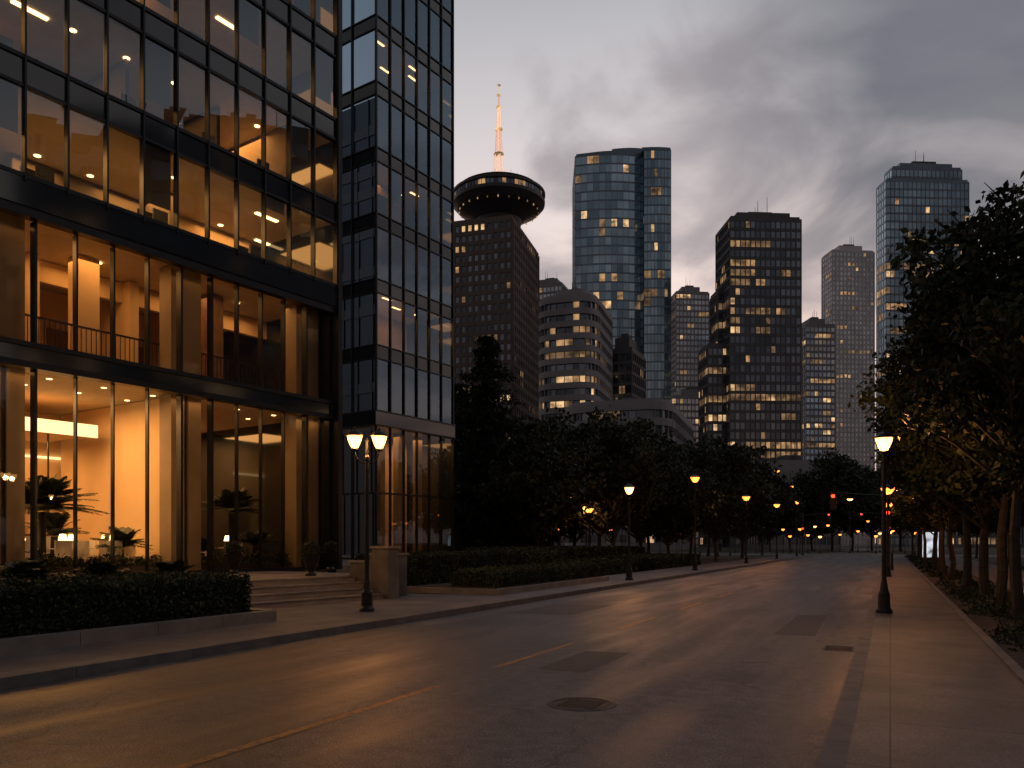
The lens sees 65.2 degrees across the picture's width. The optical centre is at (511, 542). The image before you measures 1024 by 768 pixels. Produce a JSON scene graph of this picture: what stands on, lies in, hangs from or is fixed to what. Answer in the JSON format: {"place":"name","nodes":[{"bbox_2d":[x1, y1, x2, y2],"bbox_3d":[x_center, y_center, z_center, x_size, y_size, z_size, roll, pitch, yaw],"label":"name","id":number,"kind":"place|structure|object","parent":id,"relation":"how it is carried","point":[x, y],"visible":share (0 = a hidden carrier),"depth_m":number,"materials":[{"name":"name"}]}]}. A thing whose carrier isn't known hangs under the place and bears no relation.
{"place":"outdoors","nodes":[
{"label":"outdoors","id":0,"kind":"place"},
{"bbox_2d":[0,555,805,674],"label":"sidewalk","id":1,"kind":"structure","parent":0,"point":[297,618],"depth_m":15.51,"materials":[{"name":"concrete"}]},
{"bbox_2d":[0,608,276,655],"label":"planter kerb","id":2,"kind":"structure","parent":1,"relation":"on","point":[28,643],"depth_m":12.62,"materials":[{"name":"concrete"}]},
{"bbox_2d":[0,570,253,637],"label":"box hedge","id":3,"kind":"object","parent":2,"relation":"on","point":[37,605],"visible":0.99,"depth_m":12.99,"materials":[{"name":"green plant"}]},
{"bbox_2d":[246,575,383,608],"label":"entrance steps","id":4,"kind":"structure","parent":1,"relation":"on","point":[281,592],"depth_m":20.15,"materials":[{"name":"stone"}]},
{"bbox_2d":[346,426,387,611],"bbox_3d":[-3.235,-0.548,17.844,0.942,4.140,0.392,0,0,-9],"label":"street lamp","id":5,"kind":"object","parent":1,"relation":"on","point":[366,600],"visible":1,"depth_m":17.80,"materials":[{"name":"metal"}]},
{"bbox_2d":[348,546,408,598],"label":"stone pedestal wall","id":6,"kind":"structure","parent":1,"relation":"on","point":[388,571],"depth_m":21.96,"materials":[{"name":"stone"}]},
{"bbox_2d":[407,576,608,594],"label":"planter kerb","id":7,"kind":"structure","parent":1,"relation":"on","point":[443,588],"depth_m":24.52,"materials":[{"name":"concrete"}]},
{"bbox_2d":[448,561,599,587],"bbox_3d":[0.813,1.011,28.377,1.891,0.715,9.455,0,0,25],"label":"hedge","id":8,"kind":"object","parent":7,"relation":"on","point":[500,576],"visible":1,"depth_m":25.75,"materials":[{"name":"green plant"}]},
{"bbox_2d":[624,482,634,579],"bbox_3d":[4.820,-0.498,32.895,0.455,4.040,0.444,0,0,0],"label":"street lamp","id":9,"kind":"object","parent":1,"relation":"on","point":[629,569],"visible":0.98,"depth_m":32.85,"materials":[{"name":"metal"}]},
{"bbox_2d":[0,549,881,767],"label":"road","id":10,"kind":"structure","parent":0,"point":[713,679],"depth_m":8.83,"materials":[{"name":"grey asphalt"}]},
{"bbox_2d":[0,555,880,767],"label":"kerb","id":11,"kind":"structure","parent":10,"relation":"on","point":[834,752],"depth_m":11.21,"materials":[{"name":"concrete"}]},
{"bbox_2d":[171,562,828,767],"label":"line marking","id":12,"kind":"object","parent":10,"relation":"on","point":[219,754],"visible":0.97,"depth_m":7.46,"materials":[{"name":"yellow paint"}]},
{"bbox_2d":[547,697,616,711],"bbox_3d":[0.714,1.644,8.179,0.720,0.010,0.720,0,0,25],"label":"manhole cover","id":13,"kind":"object","parent":10,"relation":"on","point":[584,704],"visible":1,"depth_m":8.13,"materials":[{"name":"metal"}]},
{"bbox_2d":[638,570,878,591],"bbox_3d":[12.823,1.646,37.961,8.140,0.001,20.800,0,0,25],"label":"crosswalk marking","id":14,"kind":"object","parent":10,"relation":"on","point":[764,587],"visible":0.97,"depth_m":30.27,"materials":[{"name":"white paint"}]},
{"bbox_2d":[454,84,544,537],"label":"observation tower","id":15,"kind":"structure","parent":0,"point":[496,274],"depth_m":262.16,"materials":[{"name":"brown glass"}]},
{"bbox_2d":[456,221,534,438],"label":"windows","id":16,"kind":"structure","parent":15,"relation":"in","point":[508,222],"depth_m":261.23,"materials":[{"name":"black glass"}]},
{"bbox_2d":[454,177,544,224],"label":"pod windows","id":17,"kind":"structure","parent":15,"relation":"in","point":[495,179],"depth_m":261.55,"materials":[{"name":"black glass"}]},
{"bbox_2d":[540,271,568,299],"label":"office block","id":18,"kind":"structure","parent":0,"point":[550,286],"depth_m":423.10,"materials":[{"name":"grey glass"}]},
{"bbox_2d":[572,147,670,400],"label":"curved glass skyscraper","id":19,"kind":"structure","parent":0,"point":[621,234],"depth_m":342.59,"materials":[{"name":"blue glass"}]},
{"bbox_2d":[574,155,642,353],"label":"windows","id":20,"kind":"structure","parent":19,"relation":"in","point":[601,158],"depth_m":343.04,"materials":[{"name":"blue glass"}]},
{"bbox_2d":[644,150,670,400],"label":"windows","id":21,"kind":"structure","parent":19,"relation":"in","point":[658,154],"depth_m":338.55,"materials":[{"name":"blue glass"}]},
{"bbox_2d":[671,383,697,545],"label":"distant office tower","id":22,"kind":"structure","parent":0,"point":[684,401],"depth_m":430.87,"materials":[{"name":"grey glass"}]},
{"bbox_2d":[672,399,697,543],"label":"windows","id":23,"kind":"structure","parent":22,"relation":"in","point":[673,400],"depth_m":430.90,"materials":[{"name":"black glass"}]},
{"bbox_2d":[671,285,709,395],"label":"distant office tower","id":24,"kind":"structure","parent":0,"point":[689,322],"depth_m":520.79,"materials":[{"name":"grey concrete"}]},
{"bbox_2d":[677,294,708,390],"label":"windows","id":25,"kind":"structure","parent":24,"relation":"in","point":[681,295],"depth_m":520.91,"materials":[{"name":"black glass"}]},
{"bbox_2d":[411,543,1023,593],"bbox_3d":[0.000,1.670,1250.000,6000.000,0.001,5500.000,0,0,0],"label":"ground","id":26,"kind":"structure","parent":0,"point":[704,559],"depth_m":140.64,"materials":[{"name":"grey concrete"}]},
{"bbox_2d":[207,559,349,579],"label":"terrace","id":27,"kind":"structure","parent":26,"relation":"on","point":[344,570],"depth_m":23.87,"materials":[{"name":"grey stone"}]},
{"bbox_2d":[0,559,77,579],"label":"cycad plant","id":28,"kind":"object","parent":27,"relation":"on","point":[28,568],"visible":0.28,"depth_m":14.42,"materials":[{"name":"green plant"}]},
{"bbox_2d":[59,562,132,577],"bbox_3d":[-8.296,0.712,16.091,1.731,0.694,1.735,0,0,-41],"label":"cycad plant","id":29,"kind":"object","parent":27,"relation":"on","point":[100,568],"visible":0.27,"depth_m":15.84,"materials":[{"name":"green plant"}]},
{"bbox_2d":[0,0,335,572],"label":"floors and walls","id":30,"kind":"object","parent":27,"relation":"on","point":[45,117],"visible":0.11,"depth_m":26.31,"materials":[{"name":"stone"}]},
{"bbox_2d":[25,511,89,553],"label":"potted palm","id":31,"kind":"object","parent":30,"relation":"on","point":[55,522],"visible":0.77,"depth_m":23.58,"materials":[{"name":"green plant"}]},
{"bbox_2d":[25,474,109,564],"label":"potted palm","id":32,"kind":"object","parent":30,"relation":"on","point":[52,494],"visible":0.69,"depth_m":21.70,"materials":[{"name":"green plant"}]},
{"bbox_2d":[89,526,152,554],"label":"potted palm","id":33,"kind":"object","parent":30,"relation":"on","point":[125,536],"visible":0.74,"depth_m":23.42,"materials":[{"name":"green plant"}]},
{"bbox_2d":[25,398,244,566],"bbox_3d":[-17.360,-1.770,19.826,6.934,5.320,26.100,0,0,34],"label":"lobby interior","id":34,"kind":"object","parent":30,"relation":"on","point":[54,445],"visible":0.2,"depth_m":25.64,"materials":[{"name":"paint"}]},
{"bbox_2d":[0,0,294,256],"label":"office fitout","id":35,"kind":"object","parent":30,"relation":"on","point":[276,150],"visible":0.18,"depth_m":25.76,"materials":[{"name":"paint"}]},
{"bbox_2d":[25,252,280,389],"bbox_3d":[-16.920,-6.610,19.525,5.200,3.320,26.100,0,0,34],"label":"gallery interior","id":36,"kind":"object","parent":30,"relation":"attached to","point":[55,319],"visible":0.47,"depth_m":25.39,"materials":[{"name":"paint"}]},
{"bbox_2d":[44,562,289,574],"bbox_3d":[-10.192,0.770,24.130,0.400,0.240,8.500,0,0,34],"label":"indoor planter box","id":37,"kind":"object","parent":30,"relation":"on","point":[135,568],"visible":0.18,"depth_m":24.82,"materials":[{"name":"black"}]},
{"bbox_2d":[0,0,341,578],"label":"facade frames","id":38,"kind":"structure","parent":30,"relation":"attached to","point":[190,258],"depth_m":23.73,"materials":[{"name":"metal"}]},
{"bbox_2d":[0,0,330,214],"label":"roller blinds","id":39,"kind":"object","parent":38,"relation":"attached to","point":[157,160],"visible":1,"depth_m":22.80,"materials":[{"name":"grey fabric"}]},
{"bbox_2d":[201,487,264,559],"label":"potted palm","id":40,"kind":"object","parent":30,"relation":"on","point":[226,501],"visible":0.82,"depth_m":26.79,"materials":[{"name":"green plant"}]},
{"bbox_2d":[239,531,279,559],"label":"potted palm","id":41,"kind":"object","parent":30,"relation":"on","point":[252,539],"visible":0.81,"depth_m":27.40,"materials":[{"name":"green plant"}]},
{"bbox_2d":[144,560,197,574],"bbox_3d":[-7.521,0.709,18.001,1.596,0.661,1.754,0,0,0],"label":"cycad plant","id":42,"kind":"object","parent":27,"relation":"on","point":[163,566],"visible":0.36,"depth_m":17.86,"materials":[{"name":"green plant"}]},
{"bbox_2d":[224,540,243,573],"bbox_3d":[-8.231,0.411,23.700,0.595,0.999,0.576,0,0,0],"label":"planter urn","id":43,"kind":"object","parent":27,"relation":"on","point":[233,558],"visible":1,"depth_m":23.58,"materials":[{"name":"metal"}]},
{"bbox_2d":[301,540,321,575],"bbox_3d":[-5.587,0.411,22.253,0.595,0.999,0.576,0,0,0],"label":"planter urn","id":44,"kind":"object","parent":27,"relation":"on","point":[310,560],"visible":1,"depth_m":22.13,"materials":[{"name":"stone"}]},
{"bbox_2d":[322,540,338,569],"bbox_3d":[-6.085,0.411,26.836,0.595,0.999,0.576,0,0,0],"label":"planter urn","id":45,"kind":"object","parent":27,"relation":"on","point":[330,557],"visible":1,"depth_m":26.71,"materials":[{"name":"metal"}]},
{"bbox_2d":[342,0,455,559],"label":"glass corner tower","id":46,"kind":"structure","parent":27,"relation":"on","point":[398,222],"depth_m":44.84,"materials":[{"name":"metal"}]},
{"bbox_2d":[342,0,451,556],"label":"tower windows","id":47,"kind":"structure","parent":46,"relation":"in","point":[364,45],"depth_m":44.44,"materials":[{"name":"blue glass"}]},
{"bbox_2d":[355,548,567,585],"bbox_3d":[-1.221,0.911,31.651,2.250,1.393,14.099,0,0,25],"label":"box hedge","id":48,"kind":"object","parent":26,"relation":"on","point":[425,567],"visible":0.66,"depth_m":28.24,"materials":[{"name":"green plant"}]},
{"bbox_2d":[454,382,497,543],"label":"conifer tree","id":49,"kind":"object","parent":26,"relation":"on","point":[458,388],"visible":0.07,"depth_m":65.44,"materials":[{"name":"green plant"}]},
{"bbox_2d":[454,334,553,550],"bbox_3d":[-1.846,-6.333,55.202,9.574,16.073,8.924,0,0,-37],"label":"conifer tree","id":50,"kind":"object","parent":26,"relation":"on","point":[487,414],"visible":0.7,"depth_m":54.07,"materials":[{"name":"green plant"}]},
{"bbox_2d":[470,419,608,546],"bbox_3d":[2.017,-3.151,51.811,8.887,9.706,8.871,0,0,16],"label":"park tree","id":51,"kind":"object","parent":26,"relation":"on","point":[550,505],"visible":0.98,"depth_m":50.34,"materials":[{"name":"green plant"}]},
{"bbox_2d":[463,545,646,559],"bbox_3d":[3.748,0.931,53.524,5.442,1.647,20.359,0,0,25],"label":"hedge","id":52,"kind":"object","parent":26,"relation":"on","point":[584,552],"visible":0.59,"depth_m":49.78,"materials":[{"name":"green plant"}]},
{"bbox_2d":[526,405,599,545],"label":"park tree","id":53,"kind":"object","parent":26,"relation":"on","point":[553,421],"visible":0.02,"depth_m":77.05,"materials":[{"name":"green plant"}]},
{"bbox_2d":[515,416,631,545],"bbox_3d":[4.495,-3.839,60.316,10.060,11.097,10.619,0,0,-26],"label":"park tree","id":54,"kind":"object","parent":26,"relation":"on","point":[565,432],"visible":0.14,"depth_m":58.28,"materials":[{"name":"green plant"}]},
{"bbox_2d":[539,276,612,545],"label":"banded office block","id":55,"kind":"structure","parent":26,"relation":"on","point":[575,345],"depth_m":227.85,"materials":[{"name":"grey concrete"}]},
{"bbox_2d":[543,302,595,542],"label":"windows","id":56,"kind":"structure","parent":55,"relation":"in","point":[570,304],"depth_m":227.46,"materials":[{"name":"black glass"}]},
{"bbox_2d":[550,557,639,575],"bbox_3d":[3.916,1.207,39.620,2.538,0.997,9.261,0,0,25],"label":"hedge","id":57,"kind":"object","parent":26,"relation":"on","point":[611,566],"visible":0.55,"depth_m":39.49,"materials":[{"name":"green plant"}]},
{"bbox_2d":[572,405,645,545],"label":"park tree","id":58,"kind":"object","parent":26,"relation":"on","point":[598,413],"visible":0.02,"depth_m":83.60,"materials":[{"name":"green plant"}]},
{"bbox_2d":[548,411,677,545],"bbox_3d":[6.846,-3.755,56.244,9.452,10.931,9.514,0,0,-16],"label":"park tree","id":59,"kind":"object","parent":26,"relation":"on","point":[633,468],"visible":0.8,"depth_m":55.08,"materials":[{"name":"green plant"}]},
{"bbox_2d":[564,379,693,550],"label":"banded office block","id":60,"kind":"structure","parent":26,"relation":"on","point":[664,413],"depth_m":175.99,"materials":[{"name":"grey concrete"}]},
{"bbox_2d":[570,410,669,542],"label":"windows","id":61,"kind":"structure","parent":60,"relation":"in","point":[639,413],"depth_m":175.08,"materials":[{"name":"black glass"}]},
{"bbox_2d":[613,316,645,399],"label":"office block","id":62,"kind":"structure","parent":26,"relation":"on","point":[629,364],"depth_m":252.22,"materials":[{"name":"grey concrete"}]},
{"bbox_2d":[613,353,644,399],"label":"windows","id":63,"kind":"structure","parent":62,"relation":"in","point":[628,355],"depth_m":251.65,"materials":[{"name":"black glass"}]},
{"bbox_2d":[599,553,700,570],"bbox_3d":[9.370,1.191,53.077,3.979,1.081,12.348,0,0,25],"label":"hedge","id":64,"kind":"object","parent":26,"relation":"on","point":[652,561],"visible":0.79,"depth_m":49.15,"materials":[{"name":"green plant"}]},
{"bbox_2d":[594,417,712,545],"bbox_3d":[10.828,-4.308,65.789,11.108,12.047,11.089,0,0,11],"label":"park tree","id":65,"kind":"object","parent":26,"relation":"on","point":[652,435],"visible":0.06,"depth_m":64.44,"materials":[{"name":"green plant"}]},
{"bbox_2d":[626,418,695,553],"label":"park tree","id":66,"kind":"object","parent":26,"relation":"on","point":[662,439],"visible":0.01,"depth_m":87.79,"materials":[{"name":"green plant"}]},
{"bbox_2d":[627,444,727,552],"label":"park tree","id":67,"kind":"object","parent":26,"relation":"on","point":[676,517],"visible":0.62,"depth_m":60.33,"materials":[{"name":"green plant"}]},
{"bbox_2d":[662,438,734,553],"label":"park tree","id":68,"kind":"object","parent":26,"relation":"on","point":[688,446],"visible":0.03,"depth_m":81.57,"materials":[{"name":"green plant"}]},
{"bbox_2d":[682,434,774,560],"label":"park tree","id":69,"kind":"object","parent":26,"relation":"on","point":[733,502],"visible":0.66,"depth_m":72.20,"materials":[{"name":"green plant"}]},
{"bbox_2d":[710,445,800,557],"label":"park tree","id":70,"kind":"object","parent":26,"relation":"on","point":[782,497],"visible":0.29,"depth_m":86.12,"materials":[{"name":"green plant"}]},
{"bbox_2d":[748,469,805,554],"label":"park tree","id":71,"kind":"object","parent":26,"relation":"on","point":[789,515],"visible":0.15,"depth_m":110.62,"materials":[{"name":"green plant"}]},
{"bbox_2d":[770,487,816,549],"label":"park tree","id":72,"kind":"object","parent":26,"relation":"on","point":[788,529],"visible":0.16,"depth_m":168.47,"materials":[{"name":"green plant"}]},
{"bbox_2d":[747,439,840,548],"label":"office block","id":73,"kind":"structure","parent":26,"relation":"on","point":[791,463],"depth_m":216.14,"materials":[{"name":"grey glass"}]},
{"bbox_2d":[748,473,838,544],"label":"windows","id":74,"kind":"structure","parent":73,"relation":"in","point":[781,538],"depth_m":215.88,"materials":[{"name":"black glass"}]},
{"bbox_2d":[777,478,839,550],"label":"park tree","id":75,"kind":"object","parent":26,"relation":"on","point":[809,523],"visible":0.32,"depth_m":162.62,"materials":[{"name":"green plant"}]},
{"bbox_2d":[789,447,879,550],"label":"park tree","id":76,"kind":"object","parent":26,"relation":"on","point":[804,484],"visible":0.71,"depth_m":156.79,"materials":[{"name":"green plant"}]},
{"bbox_2d":[807,459,886,550],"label":"park tree","id":77,"kind":"object","parent":26,"relation":"on","point":[850,509],"visible":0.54,"depth_m":154.26,"materials":[{"name":"green plant"}]},
{"bbox_2d":[847,464,896,550],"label":"park tree","id":78,"kind":"object","parent":26,"relation":"on","point":[872,529],"visible":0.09,"depth_m":167.71,"materials":[{"name":"green plant"}]},
{"bbox_2d":[902,555,1023,683],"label":"planting verge","id":79,"kind":"structure","parent":26,"relation":"on","point":[1012,661],"depth_m":15.30,"materials":[{"name":"soil"}]},
{"bbox_2d":[886,462,938,566],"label":"street tree","id":80,"kind":"object","parent":79,"relation":"on","point":[935,551],"visible":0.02,"depth_m":46.03,"materials":[{"name":"green plant"}]},
{"bbox_2d":[886,478,939,563],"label":"street tree","id":81,"kind":"object","parent":79,"relation":"on","point":[923,522],"visible":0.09,"depth_m":56.92,"materials":[{"name":"green plant"}]},
{"bbox_2d":[870,439,981,571],"bbox_3d":[22.137,-2.948,41.558,6.170,9.125,6.555,0,0,40],"label":"street tree","id":82,"kind":"object","parent":79,"relation":"on","point":[902,502],"visible":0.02,"depth_m":41.70,"materials":[{"name":"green plant"}]},
{"bbox_2d":[921,531,938,563],"bbox_3d":[31.000,0.325,59.000,1.500,2.450,0.260,0,0,23],"label":"illuminated sign panel","id":83,"kind":"object","parent":79,"relation":"on","point":[929,538],"visible":0.43,"depth_m":59.00,"materials":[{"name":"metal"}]},
{"bbox_2d":[880,455,980,575],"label":"street tree","id":84,"kind":"object","parent":79,"relation":"on","point":[941,542],"visible":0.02,"depth_m":36.91,"materials":[{"name":"green plant"}]},
{"bbox_2d":[878,442,983,580],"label":"street tree","id":85,"kind":"object","parent":79,"relation":"on","point":[922,504],"visible":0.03,"depth_m":32.95,"materials":[{"name":"green plant"}]},
{"bbox_2d":[848,256,1023,607],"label":"street tree","id":86,"kind":"object","parent":79,"relation":"on","point":[962,478],"visible":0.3,"depth_m":19.24,"materials":[{"name":"green plant"}]},
{"bbox_2d":[905,554,976,582],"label":"groundcover plants","id":87,"kind":"object","parent":79,"relation":"on","point":[915,560],"visible":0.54,"depth_m":42.58,"materials":[{"name":"green plant"}]},
{"bbox_2d":[865,379,1017,584],"bbox_3d":[16.525,-3.093,29.293,6.669,9.420,6.277,0,0,-41],"label":"street tree","id":88,"kind":"object","parent":79,"relation":"on","point":[971,513],"visible":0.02,"depth_m":29.59,"materials":[{"name":"green plant"}]},
{"bbox_2d":[867,323,1019,590],"bbox_3d":[14.514,-3.199,25.760,6.011,9.632,6.150,0,0,-15],"label":"street tree","id":89,"kind":"object","parent":79,"relation":"on","point":[967,560],"visible":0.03,"depth_m":26.14,"materials":[{"name":"green plant"}]},
{"bbox_2d":[873,170,1023,620],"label":"street tree","id":90,"kind":"object","parent":79,"relation":"on","point":[973,276],"visible":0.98,"depth_m":15.79,"materials":[{"name":"green plant"}]},
{"bbox_2d":[874,292,1023,597],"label":"street tree","id":91,"kind":"object","parent":79,"relation":"on","point":[985,516],"visible":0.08,"depth_m":22.45,"materials":[{"name":"green plant"}]},
{"bbox_2d":[935,576,1023,666],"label":"groundcover plants","id":92,"kind":"object","parent":79,"relation":"on","point":[998,613],"visible":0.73,"depth_m":17.31,"materials":[{"name":"green plant"}]},
{"bbox_2d":[454,0,1023,542],"label":"sky","id":93,"kind":"structure","parent":0,"point":[799,108],"materials":[{"name":"grey"}]},
{"bbox_2d":[698,207,801,546],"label":"dark stepped skyscraper","id":94,"kind":"structure","parent":0,"point":[749,373],"depth_m":300.86,"materials":[{"name":"black glass"}]},
{"bbox_2d":[699,348,725,543],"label":"windows","id":95,"kind":"structure","parent":94,"relation":"in","point":[710,349],"depth_m":304.21,"materials":[{"name":"black glass"}]},
{"bbox_2d":[710,294,723,342],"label":"windows","id":96,"kind":"structure","parent":94,"relation":"in","point":[720,295],"depth_m":307.12,"materials":[{"name":"black glass"}]},
{"bbox_2d":[716,221,800,543],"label":"windows","id":97,"kind":"structure","parent":94,"relation":"in","point":[732,222],"depth_m":300.74,"materials":[{"name":"black glass"}]},
{"bbox_2d":[802,312,835,460],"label":"distant office tower","id":98,"kind":"structure","parent":0,"point":[818,385],"depth_m":460.71,"materials":[{"name":"grey"}]},
{"bbox_2d":[803,327,834,459],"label":"windows","id":99,"kind":"structure","parent":98,"relation":"in","point":[831,387],"depth_m":460.94,"materials":[{"name":"grey glass"}]},
{"bbox_2d":[821,238,874,544],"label":"pale residential tower","id":100,"kind":"structure","parent":0,"point":[848,290],"depth_m":541.32,"materials":[{"name":"grey concrete"}]},
{"bbox_2d":[824,252,872,543],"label":"windows","id":101,"kind":"structure","parent":100,"relation":"in","point":[845,254],"depth_m":541.26,"materials":[{"name":"grey glass"}]},
{"bbox_2d":[876,151,968,545],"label":"tall blue skyscraper","id":102,"kind":"structure","parent":0,"point":[911,196],"depth_m":386.13,"materials":[{"name":"blue glass"},{"name":"metal"}]},
{"bbox_2d":[877,182,968,543],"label":"windows","id":103,"kind":"structure","parent":102,"relation":"in","point":[887,184],"depth_m":385.79,"materials":[{"name":"blue glass"}]},
{"bbox_2d":[885,170,961,178],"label":"windows","id":104,"kind":"structure","parent":102,"relation":"in","point":[893,172],"depth_m":388.91,"materials":[{"name":"blue glass"}]},
{"bbox_2d":[844,555,1023,767],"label":"sidewalk","id":105,"kind":"structure","parent":0,"point":[942,685],"depth_m":8.09,"materials":[{"name":"concrete"}]},
{"bbox_2d":[830,491,890,566],"bbox_3d":[20.707,-0.770,47.555,3.404,4.640,0.694,0,0,25],"label":"traffic signal","id":106,"kind":"object","parent":105,"relation":"on","point":[832,500],"visible":0.56,"depth_m":47.65,"materials":[{"name":"metal"}]},
{"bbox_2d":[874,428,894,613],"bbox_3d":[8.097,-0.498,17.410,0.420,4.040,0.410,0,0,0],"label":"street lamp","id":107,"kind":"object","parent":105,"relation":"on","point":[884,605],"visible":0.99,"depth_m":17.37,"materials":[{"name":"metal"}]},
{"bbox_2d":[953,526,1023,546],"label":"office block","id":108,"kind":"structure","parent":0,"point":[958,540],"depth_m":301.27,"materials":[{"name":"grey"}]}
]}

